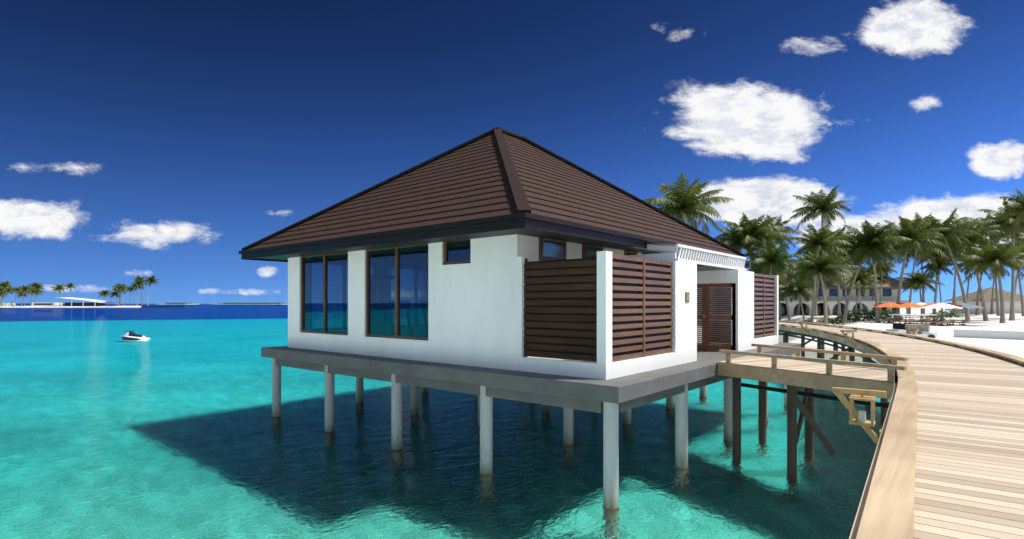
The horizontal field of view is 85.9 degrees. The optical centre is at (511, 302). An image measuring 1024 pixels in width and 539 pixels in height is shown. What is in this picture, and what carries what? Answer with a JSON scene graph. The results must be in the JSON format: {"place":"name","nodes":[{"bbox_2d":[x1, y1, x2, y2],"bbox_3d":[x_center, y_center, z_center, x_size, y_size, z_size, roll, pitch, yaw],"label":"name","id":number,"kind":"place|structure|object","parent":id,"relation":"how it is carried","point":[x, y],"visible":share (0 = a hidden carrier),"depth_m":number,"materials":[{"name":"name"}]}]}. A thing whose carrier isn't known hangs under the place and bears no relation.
{"place":"outdoors","nodes":[
{"label":"outdoors","id":0,"kind":"place"},
{"bbox_2d":[0,306,140,307],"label":"distant island","id":1,"kind":"structure","parent":0,"point":[60,306],"depth_m":467.07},
{"bbox_2d":[0,282,11,302],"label":"palm","id":2,"kind":"object","parent":1,"relation":"on","point":[4,285],"visible":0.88,"depth_m":481.59,"materials":[{"name":"green plant"}]},
{"bbox_2d":[0,286,15,305],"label":"palm","id":3,"kind":"object","parent":1,"relation":"on","point":[8,290],"visible":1,"depth_m":467.57,"materials":[{"name":"green plant"}]},
{"bbox_2d":[16,291,27,305],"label":"palm","id":4,"kind":"object","parent":1,"relation":"on","point":[25,295],"visible":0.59,"depth_m":480.58,"materials":[{"name":"green plant"}]},
{"bbox_2d":[16,285,33,305],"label":"palm","id":5,"kind":"object","parent":1,"relation":"on","point":[23,288],"visible":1,"depth_m":469.16,"materials":[{"name":"green plant"}]},
{"bbox_2d":[28,282,44,301],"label":"palm","id":6,"kind":"object","parent":1,"relation":"on","point":[36,286],"visible":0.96,"depth_m":478.37,"materials":[{"name":"green plant"}]},
{"bbox_2d":[31,289,43,299],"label":"palm","id":7,"kind":"object","parent":1,"relation":"on","point":[33,292],"visible":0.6,"depth_m":486.14,"materials":[{"name":"green plant"}]},
{"bbox_2d":[50,284,67,305],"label":"palm","id":8,"kind":"object","parent":1,"relation":"on","point":[59,288],"visible":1,"depth_m":468.92,"materials":[{"name":"green plant"}]},
{"bbox_2d":[65,282,75,290],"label":"palm","id":9,"kind":"object","parent":1,"relation":"on","point":[69,285],"visible":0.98,"depth_m":485.73,"materials":[{"name":"green plant"}]},
{"bbox_2d":[0,297,183,306],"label":"distant building","id":10,"kind":"structure","parent":1,"relation":"on","point":[93,302],"depth_m":476.00,"materials":[{"name":"grey"}]},
{"bbox_2d":[97,290,109,305],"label":"palm","id":11,"kind":"object","parent":1,"relation":"on","point":[104,293],"visible":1,"depth_m":479.19,"materials":[{"name":"green plant"}]},
{"bbox_2d":[110,291,121,305],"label":"palm","id":12,"kind":"object","parent":1,"relation":"on","point":[112,294],"visible":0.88,"depth_m":483.73,"materials":[{"name":"green plant"}]},
{"bbox_2d":[114,284,127,305],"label":"palm","id":13,"kind":"object","parent":1,"relation":"on","point":[120,288],"visible":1,"depth_m":475.28,"materials":[{"name":"green plant"}]},
{"bbox_2d":[125,286,134,305],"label":"palm","id":14,"kind":"object","parent":1,"relation":"on","point":[129,288],"visible":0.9,"depth_m":489.01,"materials":[{"name":"green plant"}]},
{"bbox_2d":[132,278,145,305],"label":"palm","id":15,"kind":"object","parent":1,"relation":"on","point":[140,282],"visible":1,"depth_m":482.09,"materials":[{"name":"green plant"}]},
{"bbox_2d":[134,275,146,305],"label":"palm","id":16,"kind":"object","parent":1,"relation":"on","point":[138,277],"visible":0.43,"depth_m":491.84,"materials":[{"name":"green plant"}]},
{"bbox_2d":[142,275,158,305],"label":"palm","id":17,"kind":"object","parent":1,"relation":"on","point":[150,280],"visible":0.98,"depth_m":492.53,"materials":[{"name":"green plant"}]},
{"bbox_2d":[166,303,284,303],"bbox_3d":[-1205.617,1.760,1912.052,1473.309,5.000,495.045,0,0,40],"label":"sandbank island","id":18,"kind":"structure","parent":0,"point":[231,303],"depth_m":1490.00,"materials":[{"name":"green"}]},
{"bbox_2d":[0,303,945,538],"bbox_3d":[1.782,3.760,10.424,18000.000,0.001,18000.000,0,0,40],"label":"sea water","id":19,"kind":"structure","parent":0,"point":[171,428],"depth_m":13.55,"materials":[{"name":"liquid"}]},
{"bbox_2d":[122,331,150,340],"bbox_3d":[-37.802,3.339,54.913,3.400,1.161,1.200,0,0,20],"label":"boat","id":20,"kind":"object","parent":19,"relation":"on","point":[130,336],"visible":0.94,"depth_m":54.46,"materials":[{"name":"white"}]},
{"bbox_2d":[272,354,792,510],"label":"support pillars","id":21,"kind":"structure","parent":19,"relation":"in","point":[610,451],"depth_m":13.91,"materials":[{"name":"paint"}]},
{"bbox_2d":[261,342,800,403],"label":"deck","id":22,"kind":"structure","parent":21,"relation":"on","point":[622,389],"depth_m":11.94,"materials":[{"name":"concrete"}]},
{"bbox_2d":[275,355,790,412],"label":"pavilion platform beams","id":23,"kind":"structure","parent":21,"relation":"on","point":[563,402],"depth_m":12.18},
{"bbox_2d":[732,367,835,477],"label":"wooden posts","id":24,"kind":"object","parent":19,"relation":"in","point":[805,406],"visible":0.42,"depth_m":13.09,"materials":[{"name":"brown wood"}]},
{"bbox_2d":[779,330,889,421],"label":"jetty posts and joists","id":25,"kind":"object","parent":19,"relation":"in","point":[883,411],"visible":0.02,"depth_m":28.54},
{"bbox_2d":[798,322,808,334],"bbox_3d":[15.593,1.355,29.391,0.530,0.690,0.246,0,0,15],"label":"wooden bracket","id":26,"kind":"object","parent":25,"relation":"attached to","point":[802,327],"visible":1,"depth_m":29.35,"materials":[{"name":"brown wood"}]},
{"bbox_2d":[741,383,888,408],"bbox_3d":[6.875,2.110,12.618,0.100,0.300,4.997,0,0,-17],"label":"side bridge pipe","id":27,"kind":"object","parent":25,"relation":"attached to","point":[835,398],"visible":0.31,"depth_m":12.50,"materials":[{"name":"black"}]},
{"bbox_2d":[840,330,856,348],"bbox_3d":[12.528,1.355,20.456,0.530,0.690,0.246,0,0,24],"label":"wooden bracket","id":28,"kind":"object","parent":25,"relation":"attached to","point":[846,336],"visible":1,"depth_m":20.40,"materials":[{"name":"brown wood"}]},
{"bbox_2d":[832,387,885,443],"bbox_3d":[4.053,1.355,6.425,0.532,0.690,0.260,0,0,40],"label":"wooden bracket","id":29,"kind":"object","parent":25,"relation":"attached to","point":[859,416],"visible":0.91,"depth_m":6.37,"materials":[{"name":"brown wood"}]},
{"bbox_2d":[779,322,1023,538],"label":"jetty deck planks","id":30,"kind":"object","parent":25,"relation":"on","point":[969,474],"visible":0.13,"depth_m":5.80,"materials":[{"name":"wood"}]},
{"bbox_2d":[779,320,1023,538],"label":"boardwalk curb","id":31,"kind":"structure","parent":30,"relation":"on","point":[885,510],"depth_m":4.80,"materials":[{"name":"wood"}]},
{"bbox_2d":[905,326,919,334],"bbox_3d":[17.487,1.355,24.011,0.530,0.690,0.246,0,0,19],"label":"wooden bracket","id":32,"kind":"object","parent":25,"relation":"attached to","point":[915,328],"visible":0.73,"depth_m":23.96,"materials":[{"name":"brown wood"}]},
{"bbox_2d":[256,228,735,263],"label":"roof soffit","id":33,"kind":"structure","parent":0,"point":[542,234],"depth_m":13.45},
{"bbox_2d":[288,234,705,370],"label":"pavilion walls","id":34,"kind":"structure","parent":0,"point":[472,313],"depth_m":13.08,"materials":[{"name":"paint"}]},
{"bbox_2d":[301,239,470,340],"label":"pavilion window frames","id":35,"kind":"structure","parent":34,"relation":"in","point":[396,336],"depth_m":15.27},
{"bbox_2d":[303,240,469,337],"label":"window","id":36,"kind":"structure","parent":35,"relation":"in","point":[413,291],"depth_m":15.03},
{"bbox_2d":[246,133,739,255],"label":"pavilion roof tiles","id":37,"kind":"object","parent":34,"relation":"on","point":[468,182],"visible":0.61,"depth_m":15.40,"materials":[{"name":"tile"}]},
{"bbox_2d":[241,127,745,256],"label":"roof hip caps","id":38,"kind":"object","parent":37,"relation":"on","point":[521,202],"visible":0.77,"depth_m":18.20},
{"bbox_2d":[239,212,747,264],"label":"roof fascia","id":39,"kind":"structure","parent":37,"relation":"attached to","point":[519,221],"depth_m":12.39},
{"bbox_2d":[539,237,703,265],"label":"pavilion awning window frames","id":40,"kind":"structure","parent":34,"relation":"in","point":[541,249],"depth_m":12.99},
{"bbox_2d":[543,240,701,265],"bbox_3d":[3.754,-1.250,16.258,0.191,0.359,9.700,0,0,40],"label":"window","id":41,"kind":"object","parent":40,"relation":"in","point":[553,249],"visible":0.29,"depth_m":12.96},
{"bbox_2d":[626,241,745,270],"bbox_3d":[5.107,-1.380,16.312,1.930,0.680,5.400,0,0,40],"label":"pergola","id":42,"kind":"object","parent":34,"relation":"attached to","point":[669,251],"visible":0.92,"depth_m":14.74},
{"bbox_2d":[697,283,735,350],"bbox_3d":[5.982,0.425,16.976,1.820,2.030,0.061,0,0,40],"label":"door","id":43,"kind":"structure","parent":34,"relation":"in","point":[724,330],"depth_m":16.78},
{"bbox_2d":[0,0,1023,302],"label":"sky","id":44,"kind":"structure","parent":0,"point":[165,140],"materials":[{"name":"blue"}]},
{"bbox_2d":[517,251,778,379],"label":"pavilion yard walls","id":45,"kind":"structure","parent":0,"point":[688,277],"depth_m":12.92,"materials":[{"name":"paint"}]},
{"bbox_2d":[524,257,596,361],"bbox_3d":[0.991,0.100,11.233,1.850,2.120,0.094,0,0,40],"label":"louvered screen","id":46,"kind":"object","parent":45,"relation":"attached to","point":[560,309],"visible":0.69,"depth_m":11.18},
{"bbox_2d":[685,292,688,301],"bbox_3d":[4.273,-0.140,13.386,0.024,0.240,0.220,0,0,40],"label":"wall lamp","id":47,"kind":"object","parent":45,"relation":"attached to","point":[686,296],"visible":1,"depth_m":13.34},
{"bbox_2d":[612,254,774,360],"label":"pavilion slat screens","id":48,"kind":"object","parent":45,"relation":"attached to","point":[642,309],"visible":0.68,"depth_m":11.95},
{"bbox_2d":[721,355,897,382],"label":"bridge deck planks","id":49,"kind":"object","parent":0,"point":[869,373],"visible":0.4,"depth_m":12.18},
{"bbox_2d":[717,343,907,398],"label":"side bridge rails","id":50,"kind":"object","parent":49,"relation":"on","point":[806,379],"visible":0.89,"depth_m":11.62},
{"bbox_2d":[779,333,877,363],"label":"jetty service pipe","id":51,"kind":"object","parent":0,"point":[865,358],"visible":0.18,"depth_m":26.19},
{"bbox_2d":[779,265,909,288],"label":"roof","id":52,"kind":"structure","parent":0,"point":[891,283],"depth_m":120.37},
{"bbox_2d":[781,308,1023,357],"bbox_3d":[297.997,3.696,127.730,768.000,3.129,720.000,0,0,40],"label":"sand beach","id":53,"kind":"structure","parent":0,"point":[1006,346],"depth_m":62.45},
{"bbox_2d":[643,173,733,235],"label":"palm","id":54,"kind":"object","parent":53,"relation":"on","point":[681,202],"visible":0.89,"depth_m":67.20,"materials":[{"name":"green plant"}]},
{"bbox_2d":[717,218,768,258],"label":"palm","id":55,"kind":"object","parent":53,"relation":"on","point":[736,236],"visible":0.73,"depth_m":78.31,"materials":[{"name":"green plant"}]},
{"bbox_2d":[714,213,791,271],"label":"palm","id":56,"kind":"object","parent":53,"relation":"on","point":[762,227],"visible":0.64,"depth_m":78.00,"materials":[{"name":"green plant"}]},
{"bbox_2d":[742,251,794,284],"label":"palm","id":57,"kind":"object","parent":53,"relation":"on","point":[758,270],"visible":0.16,"depth_m":85.54,"materials":[{"name":"green plant"}]},
{"bbox_2d":[745,237,796,285],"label":"palm","id":58,"kind":"object","parent":53,"relation":"on","point":[770,259],"visible":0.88,"depth_m":75.34,"materials":[{"name":"green plant"}]},
{"bbox_2d":[758,215,797,320],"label":"palm","id":59,"kind":"object","parent":53,"relation":"on","point":[781,240],"visible":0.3,"depth_m":99.20,"materials":[{"name":"green plant"}]},
{"bbox_2d":[779,252,797,321],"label":"palm","id":60,"kind":"object","parent":53,"relation":"on","point":[779,301],"visible":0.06,"depth_m":110.30,"materials":[{"name":"green plant"}]},
{"bbox_2d":[779,278,820,321],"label":"palm","id":61,"kind":"object","parent":53,"relation":"on","point":[797,292],"visible":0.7,"depth_m":83.13,"materials":[{"name":"green plant"}]},
{"bbox_2d":[790,257,825,314],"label":"palm","id":62,"kind":"object","parent":53,"relation":"on","point":[798,310],"visible":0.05,"depth_m":120.36,"materials":[{"name":"green plant"}]},
{"bbox_2d":[796,244,842,315],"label":"palm","id":63,"kind":"object","parent":53,"relation":"on","point":[815,306],"visible":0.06,"depth_m":113.36,"materials":[{"name":"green plant"}]},
{"bbox_2d":[789,185,850,316],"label":"palm","id":64,"kind":"object","parent":53,"relation":"on","point":[823,206],"visible":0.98,"depth_m":105.06,"materials":[{"name":"green plant"}]},
{"bbox_2d":[788,223,851,322],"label":"palm","id":65,"kind":"object","parent":53,"relation":"on","point":[818,241],"visible":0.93,"depth_m":71.95,"materials":[{"name":"green plant"}]},
{"bbox_2d":[782,252,858,323],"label":"palm","id":66,"kind":"object","parent":53,"relation":"on","point":[822,266],"visible":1,"depth_m":66.40,"materials":[{"name":"green plant"}]},
{"bbox_2d":[810,226,853,316],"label":"palm","id":67,"kind":"object","parent":53,"relation":"on","point":[840,232],"visible":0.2,"depth_m":94.48,"materials":[{"name":"green plant"}]},
{"bbox_2d":[827,317,840,324],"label":"shrub","id":68,"kind":"object","parent":53,"relation":"on","point":[832,321],"visible":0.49,"depth_m":83.03,"materials":[{"name":"green plant"}]},
{"bbox_2d":[781,289,908,314],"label":"resort building walls","id":69,"kind":"structure","parent":53,"relation":"on","point":[867,301],"depth_m":120.64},
{"bbox_2d":[780,289,890,314],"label":"resort building windows","id":70,"kind":"structure","parent":69,"relation":"in","point":[833,292],"depth_m":126.14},
{"bbox_2d":[827,253,863,314],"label":"palm","id":71,"kind":"object","parent":53,"relation":"on","point":[849,263],"visible":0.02,"depth_m":117.52,"materials":[{"name":"green plant"}]},
{"bbox_2d":[830,313,865,323],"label":"shrub","id":72,"kind":"object","parent":53,"relation":"on","point":[849,317],"visible":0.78,"depth_m":79.43,"materials":[{"name":"green plant"}]},
{"bbox_2d":[837,245,868,316],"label":"palm","id":73,"kind":"object","parent":53,"relation":"on","point":[860,302],"visible":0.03,"depth_m":104.63,"materials":[{"name":"green plant"}]},
{"bbox_2d":[841,308,874,320],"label":"shrub","id":74,"kind":"object","parent":53,"relation":"on","point":[854,310],"visible":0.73,"depth_m":82.65,"materials":[{"name":"green plant"}]},
{"bbox_2d":[843,267,879,317],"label":"palm","id":75,"kind":"object","parent":53,"relation":"on","point":[863,278],"visible":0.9,"depth_m":95.21,"materials":[{"name":"green plant"}]},
{"bbox_2d":[836,228,894,323],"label":"palm","id":76,"kind":"object","parent":53,"relation":"on","point":[869,252],"visible":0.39,"depth_m":74.60,"materials":[{"name":"green plant"}]},
{"bbox_2d":[836,220,911,322],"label":"palm","id":77,"kind":"object","parent":53,"relation":"on","point":[874,239],"visible":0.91,"depth_m":73.24,"materials":[{"name":"green plant"}]},
{"bbox_2d":[860,310,888,320],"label":"shrub","id":78,"kind":"object","parent":53,"relation":"on","point":[871,313],"visible":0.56,"depth_m":82.74,"materials":[{"name":"green plant"}]},
{"bbox_2d":[864,263,890,311],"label":"palm","id":79,"kind":"object","parent":53,"relation":"on","point":[869,268],"visible":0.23,"depth_m":121.44,"materials":[{"name":"green plant"}]},
{"bbox_2d":[870,257,898,314],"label":"palm","id":80,"kind":"object","parent":53,"relation":"on","point":[889,269],"visible":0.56,"depth_m":110.15,"materials":[{"name":"green plant"}]},
{"bbox_2d":[873,302,898,322],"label":"beach umbrella","id":81,"kind":"object","parent":53,"relation":"on","point":[889,304],"visible":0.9,"depth_m":73.67,"materials":[{"name":"orange"}]},
{"bbox_2d":[880,309,902,319],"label":"shrub","id":82,"kind":"object","parent":53,"relation":"on","point":[886,313],"visible":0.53,"depth_m":86.63,"materials":[{"name":"green plant"}]},
{"bbox_2d":[872,243,910,312],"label":"palm","id":83,"kind":"object","parent":53,"relation":"on","point":[896,249],"visible":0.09,"depth_m":123.72,"materials":[{"name":"green plant"}]},
{"bbox_2d":[891,302,924,323],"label":"beach umbrella","id":84,"kind":"object","parent":53,"relation":"on","point":[910,305],"visible":0.88,"depth_m":70.75,"materials":[{"name":"orange"}]},
{"bbox_2d":[894,245,924,313],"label":"palm","id":85,"kind":"object","parent":53,"relation":"on","point":[916,262],"visible":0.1,"depth_m":122.25,"materials":[{"name":"green plant"}]},
{"bbox_2d":[886,314,936,337],"bbox_3d":[29.130,1.787,40.272,3.260,1.914,1.420,0,0,-5],"label":"golf buggy","id":86,"kind":"object","parent":53,"relation":"on","point":[923,330],"visible":0.55,"depth_m":39.85,"materials":[{"name":"white paint"}]},
{"bbox_2d":[882,215,950,319],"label":"palm","id":87,"kind":"object","parent":53,"relation":"on","point":[913,233],"visible":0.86,"depth_m":78.66,"materials":[{"name":"green plant"}]},
{"bbox_2d":[893,270,944,318],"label":"palm","id":88,"kind":"object","parent":53,"relation":"on","point":[919,281],"visible":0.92,"depth_m":90.89,"materials":[{"name":"green plant"}]},
{"bbox_2d":[896,212,941,315],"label":"palm","id":89,"kind":"object","parent":53,"relation":"on","point":[917,216],"visible":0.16,"depth_m":112.95,"materials":[{"name":"green plant"}]},
{"bbox_2d":[879,317,968,325],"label":"beach sun loungers","id":90,"kind":"object","parent":53,"relation":"on","point":[909,320],"visible":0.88,"depth_m":70.22,"materials":[{"name":"brown wood"}]},
{"bbox_2d":[925,312,940,317],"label":"shrub","id":91,"kind":"object","parent":53,"relation":"on","point":[934,315],"visible":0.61,"depth_m":94.93,"materials":[{"name":"green plant"}]},
{"bbox_2d":[918,256,953,317],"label":"palm","id":92,"kind":"object","parent":53,"relation":"on","point":[938,269],"visible":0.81,"depth_m":87.22,"materials":[{"name":"green plant"}]},
{"bbox_2d":[913,246,969,316],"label":"palm","id":93,"kind":"object","parent":53,"relation":"on","point":[935,255],"visible":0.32,"depth_m":105.13,"materials":[{"name":"green plant"}]},
{"bbox_2d":[921,303,961,325],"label":"beach umbrella","id":94,"kind":"object","parent":53,"relation":"on","point":[941,305],"visible":1,"depth_m":65.95,"materials":[{"name":"white"}]},
{"bbox_2d":[911,208,985,321],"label":"palm","id":95,"kind":"object","parent":53,"relation":"on","point":[954,235],"visible":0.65,"depth_m":81.09,"materials":[{"name":"green plant"}]},
{"bbox_2d":[937,308,962,317],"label":"shrub","id":96,"kind":"object","parent":53,"relation":"on","point":[952,311],"visible":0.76,"depth_m":99.20,"materials":[{"name":"green plant"}]},
{"bbox_2d":[946,303,964,324],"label":"beach umbrella","id":97,"kind":"object","parent":53,"relation":"on","point":[954,305],"visible":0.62,"depth_m":68.28,"materials":[{"name":"orange"}]},
{"bbox_2d":[940,223,981,315],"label":"palm","id":98,"kind":"object","parent":53,"relation":"on","point":[954,295],"visible":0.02,"depth_m":104.87,"materials":[{"name":"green plant"}]},
{"bbox_2d":[930,217,1007,320],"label":"palm","id":99,"kind":"object","parent":53,"relation":"on","point":[982,232],"visible":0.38,"depth_m":83.26,"materials":[{"name":"green plant"}]},
{"bbox_2d":[958,303,982,324],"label":"beach umbrella","id":100,"kind":"object","parent":53,"relation":"on","point":[965,305],"visible":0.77,"depth_m":67.89,"materials":[{"name":"white"}]},
{"bbox_2d":[951,247,994,302],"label":"palm","id":101,"kind":"object","parent":53,"relation":"on","point":[970,270],"visible":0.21,"depth_m":107.73,"materials":[{"name":"green plant"}]},
{"bbox_2d":[951,241,1023,322],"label":"palm","id":102,"kind":"object","parent":53,"relation":"on","point":[997,258],"visible":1,"depth_m":75.35,"materials":[{"name":"green plant"}]},
{"bbox_2d":[954,329,1023,339],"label":"low wall","id":103,"kind":"structure","parent":53,"relation":"on","point":[995,334],"depth_m":40.92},
{"bbox_2d":[968,213,1011,315],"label":"palm","id":104,"kind":"object","parent":53,"relation":"on","point":[996,288],"visible":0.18,"depth_m":110.69,"materials":[{"name":"green plant"}]},
{"bbox_2d":[961,240,1020,314],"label":"palm","id":105,"kind":"object","parent":53,"relation":"on","point":[978,295],"visible":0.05,"depth_m":116.15,"materials":[{"name":"green plant"}]},
{"bbox_2d":[977,200,1023,320],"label":"palm","id":106,"kind":"object","parent":53,"relation":"on","point":[1006,224],"visible":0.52,"depth_m":84.28,"materials":[{"name":"green plant"}]},
{"bbox_2d":[984,205,1023,315],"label":"palm","id":107,"kind":"object","parent":53,"relation":"on","point":[1020,289],"visible":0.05,"depth_m":105.72,"materials":[{"name":"green plant"}]},
{"bbox_2d":[990,246,1022,313],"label":"palm","id":108,"kind":"object","parent":53,"relation":"on","point":[991,307],"visible":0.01,"depth_m":122.25,"materials":[{"name":"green plant"}]},
{"bbox_2d":[997,187,1023,237],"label":"palm","id":109,"kind":"object","parent":53,"relation":"on","point":[1017,211],"visible":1,"depth_m":67.46,"materials":[{"name":"green plant"}]},
{"bbox_2d":[1001,235,1023,294],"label":"palm","id":110,"kind":"object","parent":53,"relation":"on","point":[1009,241],"visible":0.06,"depth_m":123.64,"materials":[{"name":"green plant"}]},
{"bbox_2d":[1009,233,1023,259],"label":"palm","id":111,"kind":"object","parent":53,"relation":"on","point":[1021,242],"visible":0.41,"depth_m":90.83,"materials":[{"name":"green plant"}]},
{"bbox_2d":[956,301,1020,312],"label":"hut walls","id":112,"kind":"structure","parent":0,"point":[1007,306],"depth_m":127.14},
{"bbox_2d":[944,287,1023,300],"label":"thatched roof","id":113,"kind":"structure","parent":112,"relation":"on","point":[987,294],"depth_m":128.52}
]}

